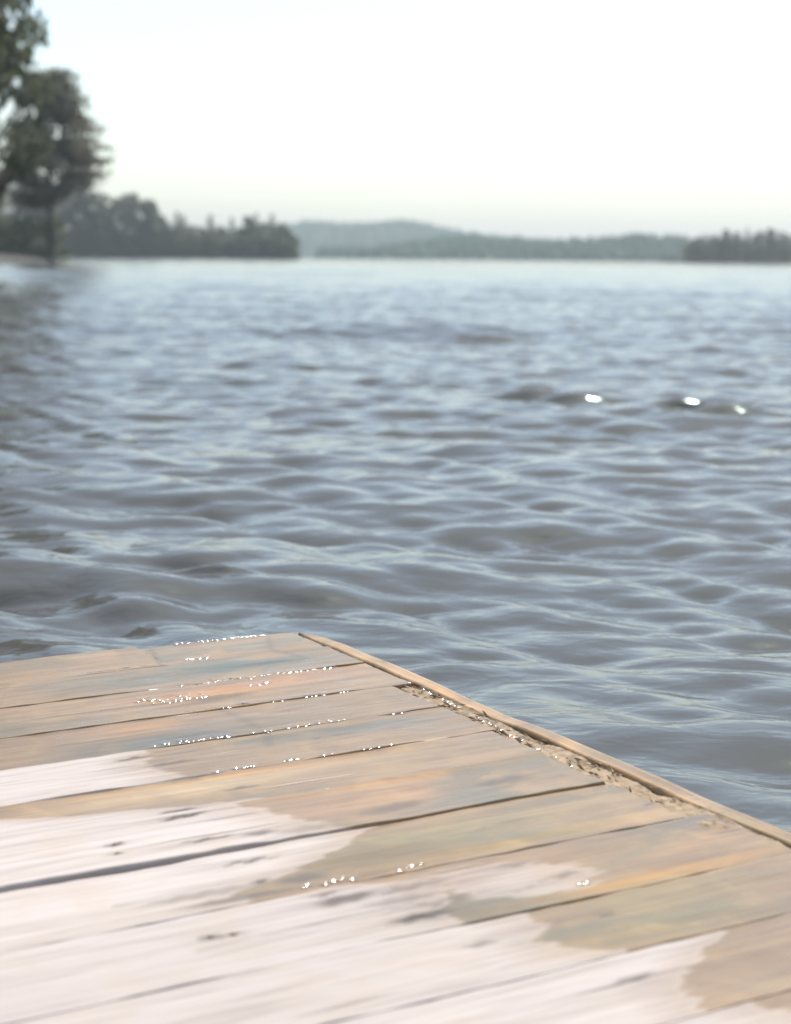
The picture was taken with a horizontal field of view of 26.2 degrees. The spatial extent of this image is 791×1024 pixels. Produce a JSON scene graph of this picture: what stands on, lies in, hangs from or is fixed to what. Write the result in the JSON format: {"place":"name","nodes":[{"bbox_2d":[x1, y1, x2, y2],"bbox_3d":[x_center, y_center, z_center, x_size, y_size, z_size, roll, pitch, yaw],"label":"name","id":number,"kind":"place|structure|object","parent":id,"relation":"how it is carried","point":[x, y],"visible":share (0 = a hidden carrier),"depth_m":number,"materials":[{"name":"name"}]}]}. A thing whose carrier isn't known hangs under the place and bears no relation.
{"place":"outdoors","nodes":[
{"label":"outdoors","id":0,"kind":"place"},
{"bbox_2d":[0,253,65,261],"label":"bank","id":1,"kind":"structure","parent":0,"point":[11,257],"depth_m":187.95,"materials":[{"name":"soil"}]},
{"bbox_2d":[0,0,38,97],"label":"broadleaf tree","id":2,"kind":"object","parent":1,"relation":"on","point":[17,70],"visible":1,"depth_m":45.05,"materials":[{"name":"green plant"}]},
{"bbox_2d":[0,0,62,211],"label":"broadleaf tree","id":3,"kind":"object","parent":1,"relation":"on","point":[26,141],"visible":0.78,"depth_m":62.81,"materials":[{"name":"green plant"}]},
{"bbox_2d":[0,214,72,260],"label":"undergrowth","id":4,"kind":"object","parent":1,"relation":"on","point":[12,243],"visible":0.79,"depth_m":199.97,"materials":[{"name":"green plant"}]},
{"bbox_2d":[0,61,115,256],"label":"pine tree","id":5,"kind":"object","parent":1,"relation":"on","point":[72,154],"visible":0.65,"depth_m":199.30,"materials":[{"name":"green plant"}]},
{"bbox_2d":[40,254,300,258],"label":"shore","id":6,"kind":"structure","parent":0,"point":[132,256],"depth_m":593.18,"materials":[{"name":"soil"}]},
{"bbox_2d":[0,188,10,240],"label":"broadleaf tree","id":7,"kind":"object","parent":6,"relation":"on","point":[3,216],"visible":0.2,"depth_m":592.29,"materials":[{"name":"green plant"}]},
{"bbox_2d":[0,185,37,229],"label":"broadleaf tree","id":8,"kind":"object","parent":6,"relation":"on","point":[8,203],"visible":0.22,"depth_m":598.62,"materials":[{"name":"green plant"}]},
{"bbox_2d":[6,179,59,243],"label":"pine tree","id":9,"kind":"object","parent":6,"relation":"on","point":[41,213],"visible":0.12,"depth_m":594.20,"materials":[{"name":"green plant"}]},
{"bbox_2d":[35,200,70,239],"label":"broadleaf tree","id":10,"kind":"object","parent":6,"relation":"on","point":[57,214],"visible":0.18,"depth_m":596.73,"materials":[{"name":"green plant"}]},
{"bbox_2d":[57,189,96,243],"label":"broadleaf tree","id":11,"kind":"object","parent":6,"relation":"on","point":[69,205],"visible":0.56,"depth_m":594.33,"materials":[{"name":"green plant"}]},
{"bbox_2d":[72,186,103,247],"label":"broadleaf tree","id":12,"kind":"object","parent":6,"relation":"on","point":[79,212],"visible":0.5,"depth_m":596.51,"materials":[{"name":"green plant"}]},
{"bbox_2d":[78,191,117,251],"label":"broadleaf tree","id":13,"kind":"object","parent":6,"relation":"on","point":[93,222],"visible":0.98,"depth_m":594.43,"materials":[{"name":"green plant"}]},
{"bbox_2d":[94,198,123,245],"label":"broadleaf tree","id":14,"kind":"object","parent":6,"relation":"on","point":[112,213],"visible":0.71,"depth_m":598.37,"materials":[{"name":"green plant"}]},
{"bbox_2d":[103,193,140,254],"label":"broadleaf tree","id":15,"kind":"object","parent":6,"relation":"on","point":[122,206],"visible":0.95,"depth_m":594.03,"materials":[{"name":"green plant"}]},
{"bbox_2d":[122,191,160,251],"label":"broadleaf tree","id":16,"kind":"object","parent":6,"relation":"on","point":[134,200],"visible":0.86,"depth_m":595.62,"materials":[{"name":"green plant"}]},
{"bbox_2d":[1,232,299,258],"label":"undergrowth","id":17,"kind":"object","parent":6,"relation":"on","point":[78,248],"visible":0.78,"depth_m":593.51,"materials":[{"name":"green plant"}]},
{"bbox_2d":[134,199,166,255],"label":"broadleaf tree","id":18,"kind":"object","parent":6,"relation":"on","point":[152,204],"visible":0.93,"depth_m":594.82,"materials":[{"name":"green plant"}]},
{"bbox_2d":[148,215,171,241],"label":"broadleaf tree","id":19,"kind":"object","parent":6,"relation":"on","point":[163,220],"visible":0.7,"depth_m":598.13,"materials":[{"name":"green plant"}]},
{"bbox_2d":[162,224,179,250],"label":"broadleaf tree","id":20,"kind":"object","parent":6,"relation":"on","point":[170,231],"visible":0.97,"depth_m":595.00,"materials":[{"name":"green plant"}]},
{"bbox_2d":[165,211,184,252],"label":"conifer tree","id":21,"kind":"object","parent":6,"relation":"on","point":[178,227],"visible":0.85,"depth_m":597.02,"materials":[{"name":"green plant"}]},
{"bbox_2d":[179,214,188,248],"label":"conifer tree","id":22,"kind":"object","parent":6,"relation":"on","point":[183,219],"visible":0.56,"depth_m":600.38,"materials":[{"name":"green plant"}]},
{"bbox_2d":[181,224,200,250],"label":"broadleaf tree","id":23,"kind":"object","parent":6,"relation":"on","point":[190,230],"visible":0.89,"depth_m":596.40,"materials":[{"name":"green plant"}]},
{"bbox_2d":[193,226,209,244],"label":"broadleaf tree","id":24,"kind":"object","parent":6,"relation":"on","point":[201,230],"visible":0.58,"depth_m":599.63,"materials":[{"name":"green plant"}]},
{"bbox_2d":[203,215,216,254],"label":"conifer tree","id":25,"kind":"object","parent":6,"relation":"on","point":[211,226],"visible":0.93,"depth_m":596.48,"materials":[{"name":"green plant"}]},
{"bbox_2d":[213,225,227,249],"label":"broadleaf tree","id":26,"kind":"object","parent":6,"relation":"on","point":[224,231],"visible":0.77,"depth_m":599.63,"materials":[{"name":"green plant"}]},
{"bbox_2d":[220,218,236,254],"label":"conifer tree","id":27,"kind":"object","parent":6,"relation":"on","point":[232,230],"visible":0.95,"depth_m":596.80,"materials":[{"name":"green plant"}]},
{"bbox_2d":[233,226,243,251],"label":"broadleaf tree","id":28,"kind":"object","parent":6,"relation":"on","point":[238,230],"visible":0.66,"depth_m":597.91,"materials":[{"name":"green plant"}]},
{"bbox_2d":[238,216,257,245],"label":"pine tree","id":29,"kind":"object","parent":6,"relation":"on","point":[249,221],"visible":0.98,"depth_m":595.98,"materials":[{"name":"green plant"}]},
{"bbox_2d":[250,213,264,253],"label":"conifer tree","id":30,"kind":"object","parent":6,"relation":"on","point":[255,219],"visible":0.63,"depth_m":599.53,"materials":[{"name":"green plant"}]},
{"bbox_2d":[252,222,276,250],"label":"broadleaf tree","id":31,"kind":"object","parent":6,"relation":"on","point":[262,228],"visible":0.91,"depth_m":595.84,"materials":[{"name":"green plant"}]},
{"bbox_2d":[267,214,280,253],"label":"conifer tree","id":32,"kind":"object","parent":6,"relation":"on","point":[272,221],"visible":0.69,"depth_m":598.20,"materials":[{"name":"green plant"}]},
{"bbox_2d":[271,222,288,251],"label":"broadleaf tree","id":33,"kind":"object","parent":6,"relation":"on","point":[280,227],"visible":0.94,"depth_m":596.19,"materials":[{"name":"green plant"}]},
{"bbox_2d":[281,228,297,252],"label":"broadleaf tree","id":34,"kind":"object","parent":6,"relation":"on","point":[287,230],"visible":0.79,"depth_m":597.10,"materials":[{"name":"green plant"}]},
{"bbox_2d":[290,234,301,253],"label":"broadleaf tree","id":35,"kind":"object","parent":6,"relation":"on","point":[293,236],"visible":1,"depth_m":594.99,"materials":[{"name":"green plant"}]},
{"bbox_2d":[0,257,790,832],"bbox_3d":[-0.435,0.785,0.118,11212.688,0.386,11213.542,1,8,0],"label":"lake water","id":36,"kind":"structure","parent":0,"point":[552,495],"depth_m":6.08,"materials":[{"name":"grey liquid"}]},
{"bbox_2d":[0,633,790,1023],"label":"wooden dock","id":37,"kind":"object","parent":36,"relation":"in","point":[288,829],"visible":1,"depth_m":2.14,"materials":[{"name":"brown wood"}]},
{"bbox_2d":[0,0,790,240],"label":"sky","id":38,"kind":"structure","parent":0,"point":[556,119],"materials":[{"name":"white"}]},
{"bbox_2d":[336,249,781,261],"bbox_3d":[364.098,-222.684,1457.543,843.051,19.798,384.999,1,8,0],"label":"hill","id":39,"kind":"structure","parent":0,"point":[489,258],"depth_m":1299.96,"materials":[{"name":"green plant"}]},
{"bbox_2d":[314,230,790,261],"bbox_3d":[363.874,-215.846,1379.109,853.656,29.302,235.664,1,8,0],"label":"forest","id":40,"kind":"object","parent":39,"relation":"on","point":[641,247],"visible":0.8,"depth_m":1318.10,"materials":[{"name":"green plant"}]},
{"bbox_2d":[658,260,790,263],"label":"shoreline","id":41,"kind":"structure","parent":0,"point":[699,261],"depth_m":714.40,"materials":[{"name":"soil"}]},
{"bbox_2d":[684,245,691,260],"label":"broadleaf tree","id":42,"kind":"object","parent":41,"relation":"on","point":[687,247],"visible":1,"depth_m":715.00,"materials":[{"name":"green plant"}]},
{"bbox_2d":[689,239,700,257],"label":"broadleaf tree","id":43,"kind":"object","parent":41,"relation":"on","point":[692,244],"visible":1,"depth_m":716.72,"materials":[{"name":"green plant"}]},
{"bbox_2d":[694,235,706,257],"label":"broadleaf tree","id":44,"kind":"object","parent":41,"relation":"on","point":[703,245],"visible":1,"depth_m":715.10,"materials":[{"name":"green plant"}]},
{"bbox_2d":[702,233,714,260],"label":"conifer tree","id":45,"kind":"object","parent":41,"relation":"on","point":[709,249],"visible":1,"depth_m":717.93,"materials":[{"name":"green plant"}]},
{"bbox_2d":[710,234,726,257],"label":"broadleaf tree","id":46,"kind":"object","parent":41,"relation":"on","point":[715,243],"visible":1,"depth_m":714.84,"materials":[{"name":"green plant"}]},
{"bbox_2d":[718,229,733,257],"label":"broadleaf tree","id":47,"kind":"object","parent":41,"relation":"on","point":[727,232],"visible":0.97,"depth_m":717.74,"materials":[{"name":"green plant"}]},
{"bbox_2d":[680,244,790,262],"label":"undergrowth","id":48,"kind":"object","parent":41,"relation":"on","point":[758,258],"visible":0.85,"depth_m":714.90,"materials":[{"name":"green plant"}]},
{"bbox_2d":[728,231,748,260],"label":"broadleaf tree","id":49,"kind":"object","parent":41,"relation":"on","point":[737,243],"visible":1,"depth_m":715.05,"materials":[{"name":"green plant"}]},
{"bbox_2d":[741,228,752,260],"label":"conifer tree","id":50,"kind":"object","parent":41,"relation":"on","point":[747,236],"visible":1,"depth_m":717.25,"materials":[{"name":"green plant"}]},
{"bbox_2d":[748,231,766,261],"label":"broadleaf tree","id":51,"kind":"object","parent":41,"relation":"on","point":[758,238],"visible":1,"depth_m":715.08,"materials":[{"name":"green plant"}]},
{"bbox_2d":[760,228,778,259],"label":"broadleaf tree","id":52,"kind":"object","parent":41,"relation":"on","point":[770,242],"visible":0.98,"depth_m":717.84,"materials":[{"name":"green plant"}]},
{"bbox_2d":[773,231,790,259],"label":"broadleaf tree","id":53,"kind":"object","parent":41,"relation":"on","point":[787,238],"visible":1,"depth_m":715.45,"materials":[{"name":"green plant"}]},
{"bbox_3d":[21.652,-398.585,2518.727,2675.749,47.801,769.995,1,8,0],"label":"far hill","id":54,"kind":"structure","parent":0,"visible":0},
{"bbox_2d":[129,218,542,257],"bbox_3d":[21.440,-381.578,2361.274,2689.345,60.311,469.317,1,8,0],"label":"forest","id":55,"kind":"object","parent":54,"relation":"on","point":[317,236],"visible":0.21,"depth_m":2306.05,"materials":[{"name":"green plant"}]}
]}

